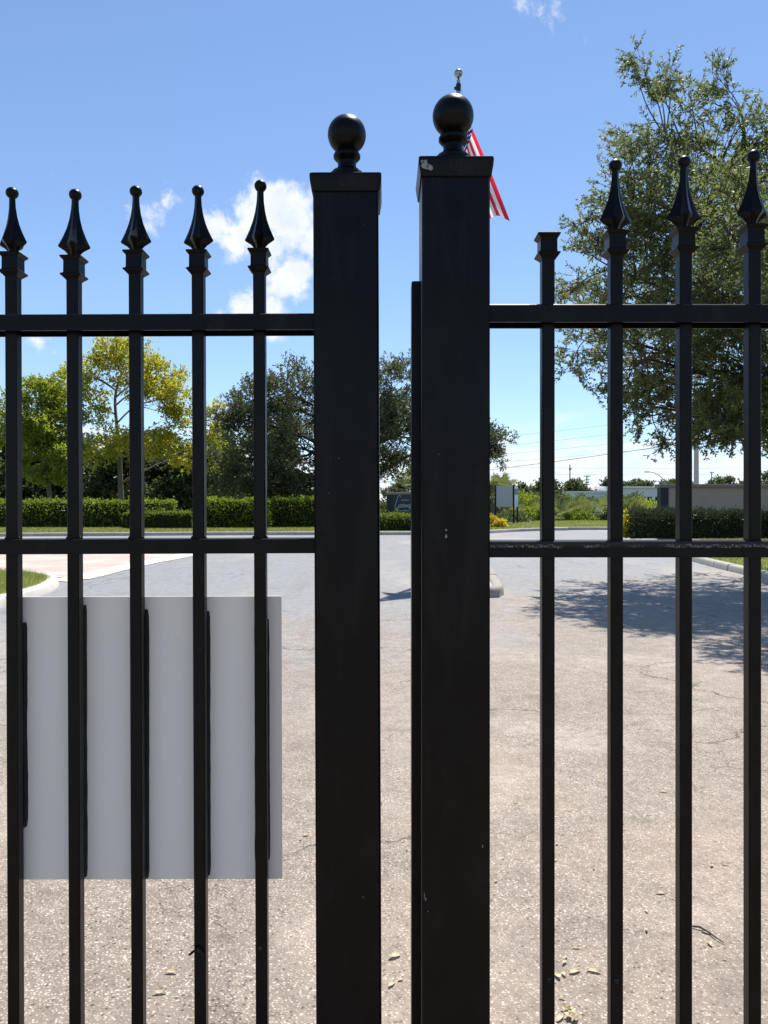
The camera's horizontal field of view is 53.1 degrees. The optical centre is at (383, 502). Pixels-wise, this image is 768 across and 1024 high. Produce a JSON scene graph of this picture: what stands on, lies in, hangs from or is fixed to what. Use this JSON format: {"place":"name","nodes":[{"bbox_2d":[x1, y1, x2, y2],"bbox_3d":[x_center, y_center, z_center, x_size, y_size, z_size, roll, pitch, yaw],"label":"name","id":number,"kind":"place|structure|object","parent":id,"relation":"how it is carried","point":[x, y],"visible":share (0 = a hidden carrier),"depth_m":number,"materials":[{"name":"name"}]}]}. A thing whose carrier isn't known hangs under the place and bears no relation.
{"place":"outdoors","nodes":[
{"label":"outdoors","id":0,"kind":"place"},
{"bbox_2d":[0,566,49,594],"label":"grass","id":1,"kind":"structure","parent":0,"point":[30,579],"depth_m":13.51,"materials":[{"name":"green plant"}]},
{"bbox_2d":[0,526,313,532],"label":"grass","id":2,"kind":"structure","parent":0,"point":[32,529],"depth_m":36.84,"materials":[{"name":"green plant"}]},
{"bbox_2d":[230,521,519,531],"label":"lawn far side","id":3,"kind":"structure","parent":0,"point":[387,530],"depth_m":37.44,"materials":[{"name":"green plant"}]},
{"bbox_2d":[0,400,24,497],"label":"woodland tree","id":4,"kind":"object","parent":3,"relation":"on","point":[2,477],"visible":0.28,"depth_m":59.88,"materials":[{"name":"green plant"}]},
{"bbox_2d":[0,369,96,503],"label":"yellow green tree","id":5,"kind":"object","parent":3,"relation":"on","point":[44,428],"visible":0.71,"depth_m":45.94,"materials":[{"name":"green plant"}]},
{"bbox_2d":[0,495,177,527],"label":"clipped hedge","id":6,"kind":"object","parent":3,"relation":"on","point":[98,513],"visible":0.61,"depth_m":40.94,"materials":[{"name":"green plant"}]},
{"bbox_2d":[55,337,232,503],"bbox_3d":[-15.426,-4.764,49.452,12.230,12.587,6.617,0,0,0],"label":"golden tree","id":7,"kind":"object","parent":3,"relation":"on","point":[166,389],"visible":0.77,"depth_m":48.79,"materials":[{"name":"yellow plant"}]},
{"bbox_2d":[121,506,192,528],"bbox_3d":[-11.548,0.788,39.600,3.732,1.230,1.461,0,0,0],"label":"hedge","id":8,"kind":"object","parent":3,"relation":"on","point":[165,519],"visible":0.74,"depth_m":39.04,"materials":[{"name":"green plant"}]},
{"bbox_2d":[207,494,273,527],"bbox_3d":[-7.752,0.474,40.846,3.856,1.917,1.726,0,0,0],"label":"clipped hedge","id":9,"kind":"object","parent":3,"relation":"on","point":[234,512],"visible":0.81,"depth_m":40.34,"materials":[{"name":"green plant"}]},
{"bbox_2d":[271,494,313,526],"bbox_3d":[-3.569,0.450,41.710,5.076,1.960,1.777,0,0,0],"label":"clipped hedge","id":10,"kind":"object","parent":3,"relation":"on","point":[289,511],"visible":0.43,"depth_m":41.14,"materials":[{"name":"green plant"}]},
{"bbox_2d":[206,348,519,501],"bbox_3d":[-1.625,-4.154,47.129,19.719,11.503,8.949,0,0,-11],"label":"live oak","id":11,"kind":"object","parent":3,"relation":"on","point":[393,422],"visible":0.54,"depth_m":45.91,"materials":[{"name":"green plant"}]},
{"bbox_2d":[380,495,386,516],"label":"bush","id":12,"kind":"object","parent":3,"relation":"on","point":[383,505],"visible":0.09,"depth_m":57.59,"materials":[{"name":"green plant"}]},
{"bbox_2d":[385,492,410,516],"bbox_3d":[1.733,0.415,40.347,3.320,1.910,0.826,0,0,0],"label":"monument sign","id":13,"kind":"object","parent":3,"relation":"on","point":[400,501],"visible":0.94,"depth_m":39.97,"materials":[{"name":"stone"}]},
{"bbox_2d":[393,466,410,486],"bbox_3d":[2.282,-0.697,56.044,3.707,4.305,4.028,0,0,0],"label":"sabal palm","id":14,"kind":"object","parent":3,"relation":"on","point":[407,482],"visible":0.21,"depth_m":55.53,"materials":[{"name":"green plant"}]},
{"bbox_2d":[380,509,491,529],"bbox_3d":[2.424,0.823,37.998,5.785,1.152,1.444,0,0,0],"label":"hedge","id":15,"kind":"object","parent":3,"relation":"on","point":[388,521],"visible":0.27,"depth_m":37.54,"materials":[{"name":"green plant"}]},
{"bbox_2d":[490,482,495,513],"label":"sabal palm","id":16,"kind":"object","parent":3,"relation":"on","point":[491,504],"visible":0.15,"depth_m":55.88,"materials":[{"name":"green plant"}]},
{"bbox_2d":[490,513,497,526],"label":"flowering shrub","id":17,"kind":"object","parent":3,"relation":"on","point":[492,518],"visible":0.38,"depth_m":41.32,"materials":[{"name":"yellow plant"}]},
{"bbox_2d":[492,518,508,526],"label":"flowering shrub","id":18,"kind":"object","parent":3,"relation":"on","point":[499,523],"visible":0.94,"depth_m":40.84,"materials":[{"name":"yellow plant"}]},
{"bbox_2d":[494,485,517,522],"bbox_3d":[7.933,0.205,48.282,2.050,2.570,0.786,0,0,-35],"label":"board sign","id":19,"kind":"object","parent":3,"relation":"on","point":[505,496],"visible":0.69,"depth_m":47.98,"materials":[{"name":"grey metal"}]},
{"bbox_2d":[490,470,521,510],"bbox_3d":[8.529,-0.458,55.066,2.810,3.830,3.136,0,0,-22],"label":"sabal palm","id":20,"kind":"object","parent":3,"relation":"on","point":[503,480],"visible":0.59,"depth_m":54.61,"materials":[{"name":"green plant"}]},
{"bbox_2d":[498,503,522,513],"bbox_3d":[9.916,0.558,58.563,2.884,1.913,2.907,0,0,0],"label":"palmetto","id":21,"kind":"object","parent":3,"relation":"on","point":[520,506],"visible":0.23,"depth_m":58.10,"materials":[{"name":"green plant"}]},
{"bbox_2d":[491,509,538,521],"bbox_3d":[8.357,0.986,52.073,4.016,1.196,2.962,0,0,-29],"label":"bush","id":22,"kind":"object","parent":3,"relation":"on","point":[508,516],"visible":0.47,"depth_m":51.58,"materials":[{"name":"green plant"}]},
{"bbox_2d":[522,505,539,519],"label":"bush","id":23,"kind":"object","parent":3,"relation":"on","point":[528,511],"visible":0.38,"depth_m":57.55,"materials":[{"name":"green plant"}]},
{"bbox_2d":[490,520,606,529],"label":"grass","id":24,"kind":"structure","parent":3,"relation":"on","point":[570,523],"depth_m":45.55,"materials":[{"name":"green plant"}]},
{"bbox_2d":[537,503,568,519],"bbox_3d":[12.755,0.641,57.245,3.275,1.748,2.719,0,0,0],"label":"palmetto","id":25,"kind":"object","parent":3,"relation":"on","point":[557,511],"visible":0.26,"depth_m":56.90,"materials":[{"name":"green plant"}]},
{"bbox_2d":[533,497,573,520],"bbox_3d":[12.648,0.406,56.655,3.227,2.224,3.825,0,0,0],"label":"palmetto","id":26,"kind":"object","parent":3,"relation":"on","point":[561,510],"visible":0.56,"depth_m":56.98,"materials":[{"name":"green plant"}]},
{"bbox_2d":[565,500,587,515],"bbox_3d":[14.665,0.660,58.148,2.221,1.702,2.616,0,0,0],"label":"palmetto","id":27,"kind":"object","parent":3,"relation":"on","point":[582,505],"visible":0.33,"depth_m":57.88,"materials":[{"name":"green plant"}]},
{"bbox_2d":[561,507,600,520],"bbox_3d":[14.575,0.957,57.036,2.892,1.244,3.180,0,0,0],"label":"bush","id":28,"kind":"object","parent":3,"relation":"on","point":[584,516],"visible":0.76,"depth_m":56.44,"materials":[{"name":"green plant"}]},
{"bbox_2d":[571,502,595,519],"bbox_3d":[15.020,0.690,58.565,3.111,1.648,2.305,0,0,38],"label":"palmetto","id":29,"kind":"object","parent":3,"relation":"on","point":[587,508],"visible":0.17,"depth_m":58.81,"materials":[{"name":"green plant"}]},
{"bbox_2d":[588,496,629,519],"bbox_3d":[16.863,0.413,57.640,3.359,2.210,3.327,0,0,42],"label":"palmetto","id":30,"kind":"object","parent":3,"relation":"on","point":[598,506],"visible":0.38,"depth_m":58.05,"materials":[{"name":"green plant"}]},
{"bbox_2d":[598,511,624,520],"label":"bush","id":31,"kind":"object","parent":3,"relation":"on","point":[603,518],"visible":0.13,"depth_m":57.86,"materials":[{"name":"green plant"}]},
{"bbox_2d":[602,495,642,512],"bbox_3d":[17.843,0.401,57.403,3.608,2.235,3.187,0,0,0],"label":"palmetto","id":32,"kind":"object","parent":3,"relation":"on","point":[630,503],"visible":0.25,"depth_m":56.96,"materials":[{"name":"green plant"}]},
{"bbox_2d":[623,494,646,507],"bbox_3d":[18.472,0.390,59.166,4.334,2.258,3.452,0,0,0],"label":"palmetto","id":33,"kind":"object","parent":3,"relation":"on","point":[642,503],"visible":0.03,"depth_m":58.29,"materials":[{"name":"green plant"}]},
{"bbox_2d":[632,499,656,509],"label":"palmetto","id":34,"kind":"object","parent":3,"relation":"on","point":[634,506],"visible":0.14,"depth_m":57.03,"materials":[{"name":"green plant"}]},
{"bbox_2d":[638,495,656,507],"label":"bush","id":35,"kind":"object","parent":3,"relation":"on","point":[648,502],"visible":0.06,"depth_m":59.80,"materials":[{"name":"green plant"}]},
{"bbox_2d":[0,530,767,1023],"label":"road","id":36,"kind":"structure","parent":0,"point":[648,764],"depth_m":3.52,"materials":[{"name":"grey asphalt"}]},
{"bbox_2d":[0,570,58,606],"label":"kerb left corner","id":37,"kind":"object","parent":36,"relation":"on","point":[50,584],"visible":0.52,"depth_m":12.44,"materials":[{"name":"concrete"}]},
{"bbox_2d":[0,554,175,577],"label":"paver drive","id":38,"kind":"structure","parent":36,"relation":"on","point":[55,564],"depth_m":19.41,"materials":[{"name":"white concrete"}]},
{"bbox_2d":[58,554,192,580],"bbox_3d":[-15.159,1.489,26.296,28.157,0.001,11.981,0,0,32],"label":"concrete band","id":39,"kind":"object","parent":36,"relation":"on","point":[99,572],"visible":0.38,"depth_m":17.30,"materials":[{"name":"white concrete"}]},
{"bbox_2d":[153,988,166,992],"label":"dry leaf","id":40,"kind":"object","parent":36,"relation":"on","point":[158,991],"visible":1,"depth_m":2.35,"materials":[{"name":"beige plant"}]},
{"bbox_2d":[0,527,606,536],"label":"kerb far side","id":41,"kind":"structure","parent":36,"relation":"on","point":[268,533],"depth_m":35.04,"materials":[{"name":"concrete"}]},
{"bbox_2d":[389,952,400,956],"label":"dry leaf","id":42,"kind":"object","parent":36,"relation":"on","point":[395,954],"visible":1,"depth_m":2.54,"materials":[{"name":"beige plant"}]},
{"bbox_2d":[490,566,503,597],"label":"concrete parking curb","id":43,"kind":"structure","parent":36,"relation":"on","point":[496,589],"depth_m":12.40,"materials":[{"name":"white concrete"}]},
{"bbox_2d":[556,1012,563,1020],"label":"dry leaf","id":44,"kind":"object","parent":36,"relation":"on","point":[559,1016],"visible":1,"depth_m":2.23,"materials":[{"name":"beige plant"}]},
{"bbox_2d":[561,1002,573,1008],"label":"dry leaf","id":45,"kind":"object","parent":36,"relation":"on","point":[565,1005],"visible":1,"depth_m":2.27,"materials":[{"name":"beige plant"}]},
{"bbox_2d":[564,1011,575,1017],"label":"dry leaf","id":46,"kind":"object","parent":36,"relation":"on","point":[566,1013],"visible":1,"depth_m":2.23,"materials":[{"name":"beige plant"}]},
{"bbox_2d":[567,1005,575,1012],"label":"dry leaf","id":47,"kind":"object","parent":36,"relation":"on","point":[572,1009],"visible":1,"depth_m":2.26,"materials":[{"name":"beige plant"}]},
{"bbox_2d":[568,1013,577,1020],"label":"dry leaf","id":48,"kind":"object","parent":36,"relation":"on","point":[571,1015],"visible":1,"depth_m":2.22,"materials":[{"name":"beige plant"}]},
{"bbox_2d":[569,968,579,972],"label":"dry leaf","id":49,"kind":"object","parent":36,"relation":"on","point":[574,970],"visible":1,"depth_m":2.45,"materials":[{"name":"beige plant"}]},
{"bbox_2d":[587,968,600,971],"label":"dry leaf","id":50,"kind":"object","parent":36,"relation":"on","point":[594,969],"visible":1,"depth_m":2.45,"materials":[{"name":"beige plant"}]},
{"bbox_2d":[623,507,632,537],"bbox_3d":[9.318,0.773,29.600,0.900,1.221,0.820,0,0,0],"label":"croton","id":51,"kind":"object","parent":36,"relation":"on","point":[625,518],"visible":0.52,"depth_m":29.43,"materials":[{"name":"yellow plant"}]},
{"bbox_2d":[623,502,767,539],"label":"clipped hedge","id":52,"kind":"object","parent":36,"relation":"on","point":[707,523],"visible":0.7,"depth_m":28.89,"materials":[{"name":"green plant"}]},
{"bbox_2d":[694,374,698,483],"bbox_3d":[16.538,-3.485,38.000,2.430,9.970,0.260,0,0,0],"label":"concrete pole","id":53,"kind":"object","parent":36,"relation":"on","point":[696,466],"visible":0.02,"depth_m":37.91,"materials":[{"name":"concrete"}]},
{"bbox_2d":[692,925,723,942],"bbox_3d":[1.126,1.492,2.662,0.019,0.010,0.121,0,0,-34],"label":"fallen twig","id":54,"kind":"object","parent":36,"relation":"on","point":[702,928],"visible":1,"depth_m":2.67,"materials":[{"name":"brown wood"}]},
{"bbox_2d":[655,484,767,513],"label":"garden wall","id":55,"kind":"structure","parent":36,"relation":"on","point":[706,496],"depth_m":32.00,"materials":[{"name":"beige paint"}]},
{"bbox_2d":[692,539,767,580],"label":"kerb","id":56,"kind":"structure","parent":36,"relation":"on","point":[726,566],"depth_m":17.14,"materials":[{"name":"concrete"}]},
{"bbox_3d":[-2.568,0.404,1.250,0.140,2.192,0.130,0,0,0],"label":"gate pillar","id":57,"kind":"object","parent":36,"relation":"on","visible":0},
{"bbox_2d":[0,114,381,1023],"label":"gate leaf","id":58,"kind":"object","parent":57,"relation":"attached to","point":[340,324],"visible":1,"depth_m":1.23,"materials":[{"name":"black paint"}]},
{"bbox_2d":[23,596,281,879],"bbox_3d":[-0.390,0.389,1.265,0.442,0.467,0.010,0,0,0],"label":"notice board","id":59,"kind":"object","parent":58,"relation":"attached to","point":[169,786],"visible":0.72,"depth_m":1.27,"materials":[{"name":"grey metal"}]},
{"bbox_3d":[2.620,0.404,1.165,0.140,2.192,0.130,0,0,0],"label":"gate pillar","id":60,"kind":"object","parent":36,"relation":"on","visible":0},
{"bbox_2d":[411,93,767,1023],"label":"gate leaf","id":61,"kind":"object","parent":60,"relation":"attached to","point":[455,315],"visible":1,"depth_m":1.14,"materials":[{"name":"black paint"}]},
{"bbox_2d":[0,0,767,500],"label":"sky","id":62,"kind":"structure","parent":0,"point":[101,99],"materials":[{"name":"blue"}]},
{"bbox_2d":[380,445,671,482],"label":"power line","id":63,"kind":"object","parent":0,"point":[571,459],"visible":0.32,"depth_m":95.67,"materials":[{"name":"black metal"}]},
{"bbox_2d":[562,486,656,501],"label":"warehouse","id":64,"kind":"structure","parent":0,"point":[647,494],"depth_m":150.00,"materials":[{"name":"white metal"}]},
{"bbox_2d":[494,473,732,474],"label":"power line","id":65,"kind":"object","parent":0,"point":[594,474],"visible":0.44,"depth_m":201.51,"materials":[{"name":"black metal"}]},
{"bbox_2d":[595,481,674,481],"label":"power line","id":66,"kind":"object","parent":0,"point":[639,481],"visible":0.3,"depth_m":201.94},
{"bbox_2d":[692,537,767,570],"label":"verge","id":67,"kind":"structure","parent":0,"point":[738,562],"depth_m":17.93,"materials":[{"name":"green plant"}]},
{"bbox_2d":[555,30,767,462],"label":"live oak","id":68,"kind":"object","parent":67,"relation":"on","point":[719,414],"visible":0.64,"depth_m":12.90,"materials":[{"name":"green plant"}]},
{"label":"ground","id":69,"kind":"structure","parent":0,"visible":0},
{"bbox_2d":[0,421,64,503],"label":"woodland tree","id":70,"kind":"object","parent":69,"relation":"on","point":[29,491],"visible":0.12,"depth_m":62.74,"materials":[{"name":"green plant"}]},
{"bbox_2d":[36,432,103,503],"bbox_3d":[-26.265,-1.848,65.893,8.780,8.590,6.156,0,0,0],"label":"woodland tree","id":71,"kind":"object","parent":69,"relation":"on","point":[58,489],"visible":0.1,"depth_m":64.88,"materials":[{"name":"green plant"}]},
{"bbox_2d":[60,426,158,503],"bbox_3d":[-21.508,-2.106,61.794,8.439,8.333,6.590,0,0,0],"label":"woodland tree","id":72,"kind":"object","parent":69,"relation":"on","point":[103,482],"visible":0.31,"depth_m":60.71,"materials":[{"name":"green plant"}]},
{"bbox_2d":[125,428,182,499],"bbox_3d":[-18.843,-1.974,66.022,8.828,8.702,6.540,0,0,0],"label":"woodland tree","id":73,"kind":"object","parent":69,"relation":"on","point":[158,473],"visible":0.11,"depth_m":64.46,"materials":[{"name":"green plant"}]},
{"bbox_2d":[144,437,250,511],"bbox_3d":[-14.876,-1.529,62.086,9.108,7.872,6.600,0,0,0],"label":"woodland tree","id":74,"kind":"object","parent":69,"relation":"on","point":[180,489],"visible":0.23,"depth_m":60.56,"materials":[{"name":"green plant"}]},
{"bbox_2d":[185,432,251,494],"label":"woodland tree","id":75,"kind":"object","parent":69,"relation":"on","point":[190,439],"visible":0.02,"depth_m":66.13,"materials":[{"name":"green plant"}]},
{"bbox_2d":[236,422,313,517],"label":"woodland tree","id":76,"kind":"object","parent":69,"relation":"on","point":[249,441],"visible":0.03,"depth_m":66.87,"materials":[{"name":"green plant"}]},
{"bbox_2d":[380,481,409,496],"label":"tree","id":77,"kind":"object","parent":69,"relation":"on","point":[395,487],"visible":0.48,"depth_m":188.52,"materials":[{"name":"green plant"}]},
{"bbox_2d":[490,495,508,513],"bbox_3d":[8.342,0.199,59.984,5.381,2.782,3.163,0,0,0],"label":"bush","id":78,"kind":"object","parent":69,"relation":"on","point":[497,509],"visible":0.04,"depth_m":59.31,"materials":[{"name":"green plant"}]},
{"bbox_2d":[518,499,529,510],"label":"palmetto","id":79,"kind":"object","parent":69,"relation":"on","point":[523,503],"visible":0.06,"depth_m":64.26,"materials":[{"name":"green plant"}]},
{"bbox_2d":[516,481,532,492],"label":"tree","id":80,"kind":"object","parent":69,"relation":"on","point":[524,486],"visible":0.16,"depth_m":179.11,"materials":[{"name":"green plant"}]},
{"bbox_2d":[518,491,539,507],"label":"bush","id":81,"kind":"object","parent":69,"relation":"on","point":[524,498],"visible":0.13,"depth_m":65.53,"materials":[{"name":"green plant"}]},
{"bbox_2d":[528,497,539,509],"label":"palmetto","id":82,"kind":"object","parent":69,"relation":"on","point":[534,501],"visible":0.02,"depth_m":63.54,"materials":[{"name":"green plant"}]},
{"bbox_2d":[527,478,555,495],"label":"tree","id":83,"kind":"object","parent":69,"relation":"on","point":[536,486],"visible":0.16,"depth_m":174.30,"materials":[{"name":"green plant"}]},
{"bbox_2d":[520,488,570,517],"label":"bush","id":84,"kind":"object","parent":69,"relation":"on","point":[563,499],"visible":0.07,"depth_m":69.79,"materials":[{"name":"green plant"}]},
{"bbox_2d":[555,479,564,497],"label":"tree","id":85,"kind":"object","parent":69,"relation":"on","point":[557,488],"visible":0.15,"depth_m":188.70,"materials":[{"name":"green plant"}]},
{"bbox_2d":[558,492,581,501],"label":"bush","id":86,"kind":"object","parent":69,"relation":"on","point":[569,497],"visible":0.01,"depth_m":73.76,"materials":[{"name":"green plant"}]},
{"bbox_2d":[566,499,578,510],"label":"palmetto","id":87,"kind":"object","parent":69,"relation":"on","point":[571,502],"visible":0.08,"depth_m":65.51,"materials":[{"name":"green plant"}]},
{"bbox_2d":[563,477,584,488],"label":"tree","id":88,"kind":"object","parent":69,"relation":"on","point":[580,480],"visible":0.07,"depth_m":199.01,"materials":[{"name":"green plant"}]},
{"bbox_2d":[561,479,590,491],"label":"tree","id":89,"kind":"object","parent":69,"relation":"on","point":[571,485],"visible":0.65,"depth_m":183.82,"materials":[{"name":"green plant"}]},
{"bbox_2d":[575,493,598,503],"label":"bush","id":90,"kind":"object","parent":69,"relation":"on","point":[583,499],"visible":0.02,"depth_m":83.77,"materials":[{"name":"green plant"}]},
{"bbox_2d":[578,494,596,503],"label":"palmetto","id":91,"kind":"object","parent":69,"relation":"on","point":[587,500],"visible":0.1,"depth_m":67.04,"materials":[{"name":"green plant"}]},
{"bbox_2d":[585,501,599,517],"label":"bush","id":92,"kind":"object","parent":69,"relation":"on","point":[593,508],"visible":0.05,"depth_m":61.52,"materials":[{"name":"green plant"}]},
{"bbox_2d":[598,476,606,485],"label":"tree","id":93,"kind":"object","parent":69,"relation":"on","point":[604,483],"visible":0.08,"depth_m":200.47,"materials":[{"name":"green plant"}]},
{"bbox_2d":[623,480,631,485],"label":"tree","id":94,"kind":"object","parent":69,"relation":"on","point":[625,483],"visible":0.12,"depth_m":190.40,"materials":[{"name":"green plant"}]},
{"bbox_2d":[623,490,643,501],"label":"bush","id":95,"kind":"object","parent":69,"relation":"on","point":[636,495],"visible":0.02,"depth_m":65.83,"materials":[{"name":"green plant"}]},
{"bbox_2d":[629,478,641,485],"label":"tree","id":96,"kind":"object","parent":69,"relation":"on","point":[638,479],"visible":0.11,"depth_m":219.03,"materials":[{"name":"green plant"}]},
{"bbox_2d":[631,480,655,485],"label":"tree","id":97,"kind":"object","parent":69,"relation":"on","point":[644,484],"visible":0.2,"depth_m":214.17,"materials":[{"name":"green plant"}]},
{"bbox_2d":[658,479,671,483],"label":"tree","id":98,"kind":"object","parent":69,"relation":"on","point":[662,481],"visible":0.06,"depth_m":198.20,"materials":[{"name":"green plant"}]},
{"bbox_2d":[705,475,725,483],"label":"tree","id":99,"kind":"object","parent":69,"relation":"on","point":[713,480],"visible":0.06,"depth_m":210.18,"materials":[{"name":"green plant"}]},
{"bbox_2d":[713,475,739,483],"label":"tree","id":100,"kind":"object","parent":69,"relation":"on","point":[726,480],"visible":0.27,"depth_m":199.44,"materials":[{"name":"green plant"}]},
{"bbox_2d":[761,470,767,483],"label":"tree","id":101,"kind":"object","parent":69,"relation":"on","point":[764,478],"visible":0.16,"depth_m":170.63,"materials":[{"name":"green plant"}]},
{"label":"island paving","id":102,"kind":"structure","parent":0,"visible":0},
{"bbox_2d":[454,69,462,93],"bbox_3d":[1.585,-3.926,16.350,0.220,10.592,0.220,0,0,0],"label":"flagpole","id":103,"kind":"object","parent":102,"relation":"on","point":[458,73],"visible":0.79,"depth_m":16.31,"materials":[{"name":"metal"}]},
{"bbox_2d":[463,127,509,220],"bbox_3d":[1.961,-7.179,16.368,1.443,2.526,0.450,0,0,6],"label":"flag","id":104,"kind":"object","parent":103,"relation":"hanging from","point":[471,147],"visible":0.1,"depth_m":16.39,"materials":[{"name":"fabric"}]}
]}

